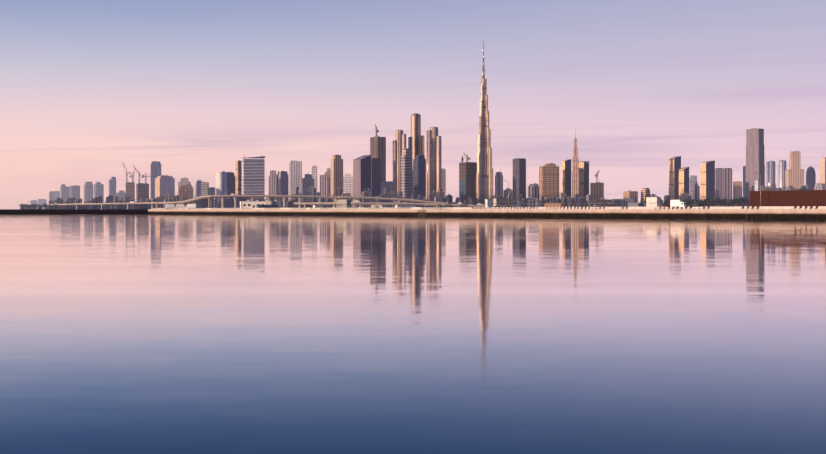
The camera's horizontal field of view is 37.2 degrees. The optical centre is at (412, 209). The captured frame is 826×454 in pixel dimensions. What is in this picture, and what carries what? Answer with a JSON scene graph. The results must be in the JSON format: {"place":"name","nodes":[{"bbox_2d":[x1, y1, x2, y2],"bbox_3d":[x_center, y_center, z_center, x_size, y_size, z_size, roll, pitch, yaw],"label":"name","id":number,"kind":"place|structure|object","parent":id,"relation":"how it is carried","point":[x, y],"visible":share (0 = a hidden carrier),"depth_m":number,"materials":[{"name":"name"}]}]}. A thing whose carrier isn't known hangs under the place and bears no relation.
{"place":"outdoors","nodes":[
{"label":"outdoors","id":0,"kind":"place"},
{"bbox_2d":[0,209,126,209],"bbox_3d":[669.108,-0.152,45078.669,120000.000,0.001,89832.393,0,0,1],"label":"ground","id":1,"kind":"structure","parent":0,"point":[63,209],"depth_m":2408.25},
{"bbox_2d":[38,199,46,208],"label":"building","id":2,"kind":"structure","parent":1,"relation":"on","point":[41,202],"depth_m":15036.57,"materials":[{"name":"grey"}]},
{"bbox_2d":[53,191,59,201],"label":"building","id":3,"kind":"structure","parent":1,"relation":"on","point":[56,194],"depth_m":12533.40,"materials":[{"name":"grey concrete"}]},
{"bbox_2d":[60,184,69,201],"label":"tower","id":4,"kind":"structure","parent":1,"relation":"on","point":[64,191],"depth_m":12011.33,"materials":[{"name":"grey"}]},
{"bbox_2d":[67,197,75,203],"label":"block","id":5,"kind":"structure","parent":1,"relation":"on","point":[71,200],"depth_m":5039.71,"materials":[{"name":"grey"}]},
{"bbox_2d":[70,185,79,200],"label":"building","id":6,"kind":"structure","parent":1,"relation":"on","point":[74,191],"depth_m":12009.94,"materials":[{"name":"grey"}]},
{"bbox_2d":[84,182,92,201],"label":"tower","id":7,"kind":"structure","parent":1,"relation":"on","point":[88,191],"depth_m":11499.51,"materials":[{"name":"grey"}]},
{"bbox_2d":[94,182,103,202],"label":"tower","id":8,"kind":"structure","parent":1,"relation":"on","point":[98,188],"depth_m":11702.70,"materials":[{"name":"grey"}]},
{"bbox_2d":[106,194,113,208],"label":"block","id":9,"kind":"structure","parent":1,"relation":"on","point":[110,198],"depth_m":5098.26,"materials":[{"name":"grey glass"}]},
{"bbox_2d":[109,177,115,200],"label":"tower","id":10,"kind":"structure","parent":1,"relation":"on","point":[112,185],"depth_m":10495.98,"materials":[{"name":"blue glass"}]},
{"bbox_2d":[117,190,125,200],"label":"building","id":11,"kind":"structure","parent":1,"relation":"on","point":[121,193],"depth_m":10010.97,"materials":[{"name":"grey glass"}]},
{"bbox_2d":[119,196,126,208],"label":"block","id":12,"kind":"structure","parent":1,"relation":"on","point":[123,206],"depth_m":4435.75,"materials":[{"name":"grey"}]},
{"bbox_2d":[122,161,134,199],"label":"tower","id":13,"kind":"structure","parent":1,"relation":"on","point":[130,188],"depth_m":10011.98,"materials":[{"name":"concrete"}]},
{"bbox_2d":[133,165,150,201],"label":"building","id":14,"kind":"structure","parent":1,"relation":"on","point":[142,191],"depth_m":9989.18,"materials":[{"name":"concrete"}]},
{"bbox_2d":[151,161,160,198],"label":"tower","id":15,"kind":"structure","parent":1,"relation":"on","point":[155,169],"depth_m":9511.76,"materials":[{"name":"blue glass"}]},
{"bbox_2d":[158,195,166,208],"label":"block","id":16,"kind":"structure","parent":1,"relation":"on","point":[163,197],"depth_m":4934.85,"materials":[{"name":"grey"}]},
{"bbox_2d":[155,175,174,199],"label":"tower","id":17,"kind":"structure","parent":1,"relation":"on","point":[164,184],"depth_m":7770.33,"materials":[{"name":"blue glass"}]},
{"bbox_2d":[178,178,190,186],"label":"tower","id":18,"kind":"structure","parent":1,"relation":"on","point":[184,181],"depth_m":8500.24,"materials":[{"name":"grey concrete"}]},
{"bbox_2d":[178,184,192,202],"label":"block","id":19,"kind":"structure","parent":1,"relation":"on","point":[183,189],"depth_m":7685.67,"materials":[{"name":"beige concrete"}]},
{"bbox_2d":[195,180,201,197],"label":"tower","id":20,"kind":"structure","parent":1,"relation":"on","point":[198,186],"depth_m":8605.34,"materials":[{"name":"blue glass"}]},
{"bbox_2d":[201,182,208,195],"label":"tower","id":21,"kind":"structure","parent":1,"relation":"on","point":[204,187],"depth_m":8403.73,"materials":[{"name":"grey concrete"}]},
{"bbox_2d":[208,187,214,194],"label":"building","id":22,"kind":"structure","parent":1,"relation":"on","point":[211,190],"depth_m":8404.78,"materials":[{"name":"blue glass"}]},
{"bbox_2d":[216,171,226,200],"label":"tower","id":23,"kind":"structure","parent":1,"relation":"on","point":[221,182],"depth_m":7784.25,"materials":[{"name":"blue glass"}]},
{"bbox_2d":[225,198,232,208],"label":"block","id":24,"kind":"structure","parent":1,"relation":"on","point":[228,203],"depth_m":4316.68,"materials":[{"name":"grey glass"}]},
{"bbox_2d":[227,172,234,197],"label":"tower","id":25,"kind":"structure","parent":1,"relation":"on","point":[230,182],"depth_m":8201.02,"materials":[{"name":"blue glass"}]},
{"bbox_2d":[233,194,239,208],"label":"block","id":26,"kind":"structure","parent":1,"relation":"on","point":[237,202],"depth_m":4984.94,"materials":[{"name":"grey"}]},
{"bbox_2d":[235,160,241,194],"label":"tower","id":27,"kind":"structure","parent":1,"relation":"on","point":[238,177],"depth_m":8609.98,"materials":[{"name":"gold glass"}]},
{"bbox_2d":[242,156,264,200],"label":"tower","id":28,"kind":"structure","parent":1,"relation":"on","point":[253,176],"depth_m":6981.15,"materials":[{"name":"grey glass"}]},
{"bbox_2d":[242,200,280,208],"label":"building","id":29,"kind":"structure","parent":1,"relation":"on","point":[249,204],"depth_m":742.50,"materials":[{"name":"grey"}]},
{"bbox_2d":[44,190,484,208],"bbox_3d":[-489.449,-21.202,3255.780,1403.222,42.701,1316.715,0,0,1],"label":"flyover bridge","id":30,"kind":"structure","parent":1,"relation":"on","point":[208,197],"depth_m":2601.46,"materials":[{"name":"concrete"}]},
{"bbox_2d":[256,205,276,208],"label":"building","id":31,"kind":"structure","parent":1,"relation":"on","point":[267,206],"depth_m":719.97,"materials":[{"name":"paint"}]},
{"bbox_2d":[269,170,276,198],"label":"tower","id":32,"kind":"structure","parent":1,"relation":"on","point":[272,183],"depth_m":8394.31,"materials":[{"name":"concrete"}]},
{"bbox_2d":[277,171,287,199],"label":"tower","id":33,"kind":"structure","parent":1,"relation":"on","point":[282,182],"depth_m":8387.74,"materials":[{"name":"blue glass"}]},
{"bbox_2d":[289,161,301,200],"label":"tower","id":34,"kind":"structure","parent":1,"relation":"on","point":[295,172],"depth_m":7780.70,"materials":[{"name":"grey"}]},
{"bbox_2d":[302,173,313,199],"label":"tower","id":35,"kind":"structure","parent":1,"relation":"on","point":[308,180],"depth_m":7484.57,"materials":[{"name":"blue glass"}]},
{"bbox_2d":[307,185,312,208],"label":"block","id":36,"kind":"structure","parent":1,"relation":"on","point":[309,190],"depth_m":5835.16,"materials":[{"name":"grey concrete"}]},
{"bbox_2d":[312,184,315,207],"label":"block","id":37,"kind":"structure","parent":1,"relation":"on","point":[313,193],"depth_m":5613.82,"materials":[{"name":"grey glass"}]},
{"bbox_2d":[312,164,316,192],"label":"tower","id":38,"kind":"structure","parent":1,"relation":"on","point":[314,171],"depth_m":7997.51,"materials":[{"name":"grey"}]},
{"bbox_2d":[320,174,328,200],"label":"tower","id":39,"kind":"structure","parent":1,"relation":"on","point":[324,184],"depth_m":7488.78,"materials":[{"name":"concrete"}]},
{"bbox_2d":[325,168,330,195],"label":"tower","id":40,"kind":"structure","parent":1,"relation":"on","point":[328,172],"depth_m":8592.48,"materials":[{"name":"grey concrete"}]},
{"bbox_2d":[331,155,342,195],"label":"tower","id":41,"kind":"structure","parent":1,"relation":"on","point":[337,170],"depth_m":6981.27,"materials":[{"name":"beige concrete"}]},
{"bbox_2d":[336,199,350,208],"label":"building","id":42,"kind":"structure","parent":1,"relation":"on","point":[343,203],"depth_m":648.11,"materials":[{"name":"paint"}]},
{"bbox_2d":[343,173,352,195],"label":"tower","id":43,"kind":"structure","parent":1,"relation":"on","point":[347,182],"depth_m":8382.52,"materials":[{"name":"grey"}]},
{"bbox_2d":[353,155,370,199],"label":"tower","id":44,"kind":"structure","parent":1,"relation":"on","point":[361,174],"depth_m":6580.61,"materials":[{"name":"grey"}]},
{"bbox_2d":[366,188,370,207],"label":"block","id":45,"kind":"structure","parent":1,"relation":"on","point":[368,192],"depth_m":6018.35,"materials":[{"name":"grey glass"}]},
{"bbox_2d":[371,156,380,200],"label":"tower","id":46,"kind":"structure","parent":1,"relation":"on","point":[375,176],"depth_m":6873.36,"materials":[{"name":"blue glass"}]},
{"bbox_2d":[370,124,385,181],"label":"tower","id":47,"kind":"structure","parent":1,"relation":"on","point":[377,146],"depth_m":7175.37,"materials":[{"name":"concrete"}]},
{"bbox_2d":[383,188,388,205],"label":"block","id":48,"kind":"structure","parent":1,"relation":"on","point":[385,191],"depth_m":5836.86,"materials":[{"name":"grey concrete"}]},
{"bbox_2d":[381,181,393,193],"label":"building","id":49,"kind":"structure","parent":1,"relation":"on","point":[389,185],"depth_m":6377.23,"materials":[{"name":"blue glass"}]},
{"bbox_2d":[389,191,394,206],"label":"block","id":50,"kind":"structure","parent":1,"relation":"on","point":[391,194],"depth_m":6130.13,"materials":[{"name":"grey concrete"}]},
{"bbox_2d":[392,140,396,196],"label":"tower","id":51,"kind":"structure","parent":1,"relation":"on","point":[394,161],"depth_m":6990.80,"materials":[{"name":"grey"}]},
{"bbox_2d":[395,130,402,193],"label":"tower","id":52,"kind":"structure","parent":1,"relation":"on","point":[398,135],"depth_m":7079.92,"materials":[{"name":"grey"}]},
{"bbox_2d":[402,134,405,155],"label":"tower","id":53,"kind":"structure","parent":1,"relation":"on","point":[403,141],"depth_m":6992.40,"materials":[{"name":"grey"}]},
{"bbox_2d":[395,204,416,208],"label":"building","id":54,"kind":"structure","parent":1,"relation":"on","point":[404,205],"depth_m":657.17,"materials":[{"name":"paint"}]},
{"bbox_2d":[401,148,411,198],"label":"tower","id":55,"kind":"structure","parent":1,"relation":"on","point":[406,172],"depth_m":6581.74,"materials":[{"name":"grey concrete"}]},
{"bbox_2d":[294,195,521,208],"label":"flyover ramp","id":56,"kind":"structure","parent":1,"relation":"on","point":[376,202],"depth_m":1996.65,"materials":[{"name":"concrete"}]},
{"bbox_2d":[408,137,411,155],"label":"tower","id":57,"kind":"structure","parent":1,"relation":"on","point":[409,142],"depth_m":7141.79,"materials":[{"name":"brown glass"}]},
{"bbox_2d":[0,209,825,219],"bbox_3d":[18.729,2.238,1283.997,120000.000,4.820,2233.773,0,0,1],"label":"quay wall","id":58,"kind":"structure","parent":1,"relation":"on","point":[813,214],"depth_m":498.00,"materials":[{"name":"concrete"}]},
{"bbox_2d":[152,206,825,208],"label":"quay barrier","id":59,"kind":"object","parent":58,"relation":"on","point":[780,207],"visible":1,"depth_m":481.14,"materials":[{"name":"concrete"}]},
{"bbox_2d":[411,113,420,195],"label":"tower","id":60,"kind":"structure","parent":1,"relation":"on","point":[415,126],"depth_m":7180.82,"materials":[{"name":"brown glass"}]},
{"bbox_2d":[413,155,425,199],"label":"tower","id":61,"kind":"structure","parent":1,"relation":"on","point":[419,174],"depth_m":6476.31,"materials":[{"name":"blue glass"}]},
{"bbox_2d":[419,135,423,154],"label":"tower","id":62,"kind":"structure","parent":1,"relation":"on","point":[421,144],"depth_m":7138.58,"materials":[{"name":"brown glass"}]},
{"bbox_2d":[426,130,431,200],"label":"tower","id":63,"kind":"structure","parent":1,"relation":"on","point":[428,163],"depth_m":6986.11,"materials":[{"name":"grey"}]},
{"bbox_2d":[430,127,437,191],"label":"tower","id":64,"kind":"structure","parent":1,"relation":"on","point":[434,155],"depth_m":7076.62,"materials":[{"name":"grey"}]},
{"bbox_2d":[431,190,436,208],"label":"block","id":65,"kind":"structure","parent":1,"relation":"on","point":[433,193],"depth_m":5970.48,"materials":[{"name":"grey concrete"}]},
{"bbox_2d":[437,136,440,191],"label":"tower","id":66,"kind":"structure","parent":1,"relation":"on","point":[438,162],"depth_m":6987.51,"materials":[{"name":"grey"}]},
{"bbox_2d":[441,168,445,195],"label":"tower","id":67,"kind":"structure","parent":1,"relation":"on","point":[443,178],"depth_m":6989.03,"materials":[{"name":"grey concrete"}]},
{"bbox_2d":[446,194,452,208],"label":"block","id":68,"kind":"structure","parent":1,"relation":"on","point":[449,198],"depth_m":4397.28,"materials":[{"name":"grey glass"}]},
{"bbox_2d":[459,153,476,208],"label":"tower","id":69,"kind":"structure","parent":1,"relation":"on","point":[467,178],"depth_m":6071.07,"materials":[{"name":"grey glass"}]},
{"bbox_2d":[467,197,473,208],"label":"block","id":70,"kind":"structure","parent":1,"relation":"on","point":[470,200],"depth_m":5924.81,"materials":[{"name":"grey"}]},
{"bbox_2d":[476,40,492,208],"bbox_3d":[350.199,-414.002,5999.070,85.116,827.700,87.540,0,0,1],"label":"skyscraper","id":71,"kind":"structure","parent":1,"relation":"on","point":[484,182],"depth_m":5979.60,"materials":[{"name":"grey metal"}]},
{"bbox_2d":[485,199,492,208],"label":"building","id":72,"kind":"structure","parent":1,"relation":"on","point":[488,202],"depth_m":612.44,"materials":[{"name":"paint"}]},
{"bbox_2d":[495,172,502,195],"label":"tower","id":73,"kind":"structure","parent":1,"relation":"on","point":[499,183],"depth_m":7176.13,"materials":[{"name":"concrete"}]},
{"bbox_2d":[493,198,515,208],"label":"building","id":74,"kind":"structure","parent":1,"relation":"on","point":[501,202],"depth_m":572.31,"materials":[{"name":"paint"}]},
{"bbox_2d":[352,203,657,208],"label":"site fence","id":75,"kind":"object","parent":1,"relation":"on","point":[529,205],"visible":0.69,"depth_m":488.52,"materials":[{"name":"grey"}]},
{"bbox_2d":[503,188,512,197],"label":"block","id":76,"kind":"structure","parent":1,"relation":"on","point":[505,193],"depth_m":7172.68,"materials":[{"name":"grey concrete"}]},
{"bbox_2d":[513,158,525,201],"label":"tower","id":77,"kind":"structure","parent":1,"relation":"on","point":[519,176],"depth_m":6959.98,"materials":[{"name":"grey glass"}]},
{"bbox_2d":[528,196,533,207],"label":"block","id":78,"kind":"structure","parent":1,"relation":"on","point":[530,200],"depth_m":4416.51,"materials":[{"name":"grey"}]},
{"bbox_2d":[528,183,538,198],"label":"building","id":79,"kind":"structure","parent":1,"relation":"on","point":[533,190],"depth_m":6966.98,"materials":[{"name":"concrete"}]},
{"bbox_2d":[539,163,558,200],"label":"tower","id":80,"kind":"structure","parent":1,"relation":"on","point":[549,181],"depth_m":6661.17,"materials":[{"name":"brown"}]},
{"bbox_2d":[544,203,565,208],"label":"building","id":81,"kind":"structure","parent":1,"relation":"on","point":[547,205],"depth_m":514.08,"materials":[{"name":"paint"}]},
{"bbox_2d":[562,159,570,196],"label":"tower","id":82,"kind":"structure","parent":1,"relation":"on","point":[566,177],"depth_m":6774.46,"materials":[{"name":"blue glass"}]},
{"bbox_2d":[572,126,578,198],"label":"tower","id":83,"kind":"structure","parent":1,"relation":"on","point":[575,174],"depth_m":6675.79,"materials":[{"name":"grey"}]},
{"bbox_2d":[581,197,585,208],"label":"block","id":84,"kind":"structure","parent":1,"relation":"on","point":[583,201],"depth_m":4836.09,"materials":[{"name":"grey glass"}]},
{"bbox_2d":[579,161,589,197],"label":"tower","id":85,"kind":"structure","parent":1,"relation":"on","point":[583,178],"depth_m":6767.91,"materials":[{"name":"glass"}]},
{"bbox_2d":[590,170,603,200],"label":"building","id":86,"kind":"structure","parent":1,"relation":"on","point":[597,190],"depth_m":6362.46,"materials":[{"name":"concrete"}]},
{"bbox_2d":[590,198,612,208],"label":"building","id":87,"kind":"structure","parent":1,"relation":"on","point":[601,200],"depth_m":3472.61,"materials":[{"name":"grey"}]},
{"bbox_2d":[612,198,634,208],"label":"building","id":88,"kind":"structure","parent":1,"relation":"on","point":[625,201],"depth_m":3521.23,"materials":[{"name":"grey"}]},
{"bbox_2d":[623,190,637,201],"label":"building","id":89,"kind":"structure","parent":1,"relation":"on","point":[629,193],"depth_m":6657.09,"materials":[{"name":"beige concrete"}]},
{"bbox_2d":[628,202,642,206],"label":"building","id":90,"kind":"structure","parent":1,"relation":"on","point":[635,204],"depth_m":475.81,"materials":[{"name":"paint"}]},
{"bbox_2d":[641,188,649,201],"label":"tower","id":91,"kind":"structure","parent":1,"relation":"on","point":[645,192],"depth_m":6668.86,"materials":[{"name":"beige concrete"}]},
{"bbox_2d":[646,197,660,208],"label":"building","id":92,"kind":"structure","parent":1,"relation":"on","point":[654,201],"depth_m":522.10,"materials":[{"name":"paint"}]},
{"bbox_2d":[669,156,680,199],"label":"tower","id":93,"kind":"structure","parent":1,"relation":"on","point":[674,164],"depth_m":6960.77,"materials":[{"name":"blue glass"}]},
{"bbox_2d":[670,200,686,208],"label":"truck","id":94,"kind":"object","parent":1,"relation":"on","point":[677,203],"visible":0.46,"depth_m":472.72,"materials":[{"name":"white"}]},
{"bbox_2d":[679,167,688,199],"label":"tower","id":95,"kind":"structure","parent":1,"relation":"on","point":[683,179],"depth_m":6664.84,"materials":[{"name":"gold glass"}]},
{"bbox_2d":[689,175,696,198],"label":"tower","id":96,"kind":"structure","parent":1,"relation":"on","point":[692,180],"depth_m":7358.28,"materials":[{"name":"silver metal"}]},
{"bbox_2d":[694,183,699,199],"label":"tower","id":97,"kind":"structure","parent":1,"relation":"on","point":[696,191],"depth_m":7164.64,"materials":[{"name":"concrete"}]},
{"bbox_2d":[701,160,714,200],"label":"tower","id":98,"kind":"structure","parent":1,"relation":"on","point":[708,179],"depth_m":6957.75,"materials":[{"name":"glass"}]},
{"bbox_2d":[715,168,723,199],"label":"tower","id":99,"kind":"structure","parent":1,"relation":"on","point":[718,182],"depth_m":7553.95,"materials":[{"name":"grey"}]},
{"bbox_2d":[723,168,731,200],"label":"tower","id":100,"kind":"structure","parent":1,"relation":"on","point":[727,183],"depth_m":7551.64,"materials":[{"name":"grey"}]},
{"bbox_2d":[733,181,741,200],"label":"tower","id":101,"kind":"structure","parent":1,"relation":"on","point":[737,189],"depth_m":8149.17,"materials":[{"name":"beige concrete"}]},
{"bbox_2d":[743,165,745,196],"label":"tower","id":102,"kind":"structure","parent":1,"relation":"on","point":[744,181],"depth_m":8756.94,"materials":[{"name":"blue glass"}]},
{"bbox_2d":[746,128,764,198],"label":"tower","id":103,"kind":"structure","parent":1,"relation":"on","point":[754,150],"depth_m":8137.30,"materials":[{"name":"grey"}]},
{"bbox_2d":[755,176,759,208],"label":"building","id":104,"kind":"structure","parent":1,"relation":"on","point":[757,184],"depth_m":5696.61,"materials":[{"name":"grey"}]},
{"bbox_2d":[766,161,774,187],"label":"tower","id":105,"kind":"structure","parent":1,"relation":"on","point":[770,172],"depth_m":8735.33,"materials":[{"name":"silver metal"}]},
{"bbox_2d":[779,160,785,187],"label":"tower","id":106,"kind":"structure","parent":1,"relation":"on","point":[782,165],"depth_m":8737.69,"materials":[{"name":"silver metal"}]},
{"bbox_2d":[785,151,803,188],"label":"tower","id":107,"kind":"structure","parent":1,"relation":"on","point":[794,175],"depth_m":8129.50,"materials":[{"name":"beige concrete"}]},
{"bbox_2d":[806,166,815,188],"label":"tower","id":108,"kind":"structure","parent":1,"relation":"on","point":[810,176],"depth_m":8928.48,"materials":[{"name":"blue glass"}]},
{"bbox_2d":[814,181,821,208],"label":"block","id":109,"kind":"structure","parent":1,"relation":"on","point":[817,186],"depth_m":5783.73,"materials":[{"name":"grey"}]},
{"bbox_2d":[820,157,825,182],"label":"tower","id":110,"kind":"structure","parent":1,"relation":"on","point":[822,169],"depth_m":9236.52,"materials":[{"name":"beige concrete"}]},
{"bbox_2d":[0,211,825,453],"bbox_3d":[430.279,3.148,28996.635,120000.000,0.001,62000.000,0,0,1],"label":"water","id":111,"kind":"structure","parent":0,"point":[133,332],"depth_m":30.90,"materials":[{"name":"blue liquid"}]},
{"bbox_2d":[0,0,825,208],"label":"sky","id":112,"kind":"structure","parent":0,"point":[196,88],"materials":[{"name":"purple"}]},
{"bbox_3d":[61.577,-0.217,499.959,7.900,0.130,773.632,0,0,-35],"label":"quay road","id":113,"kind":"structure","parent":0,"visible":0},
{"bbox_2d":[748,190,825,208],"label":"warehouse","id":114,"kind":"structure","parent":113,"relation":"on","point":[806,198],"depth_m":407.42,"materials":[{"name":"red metal"}]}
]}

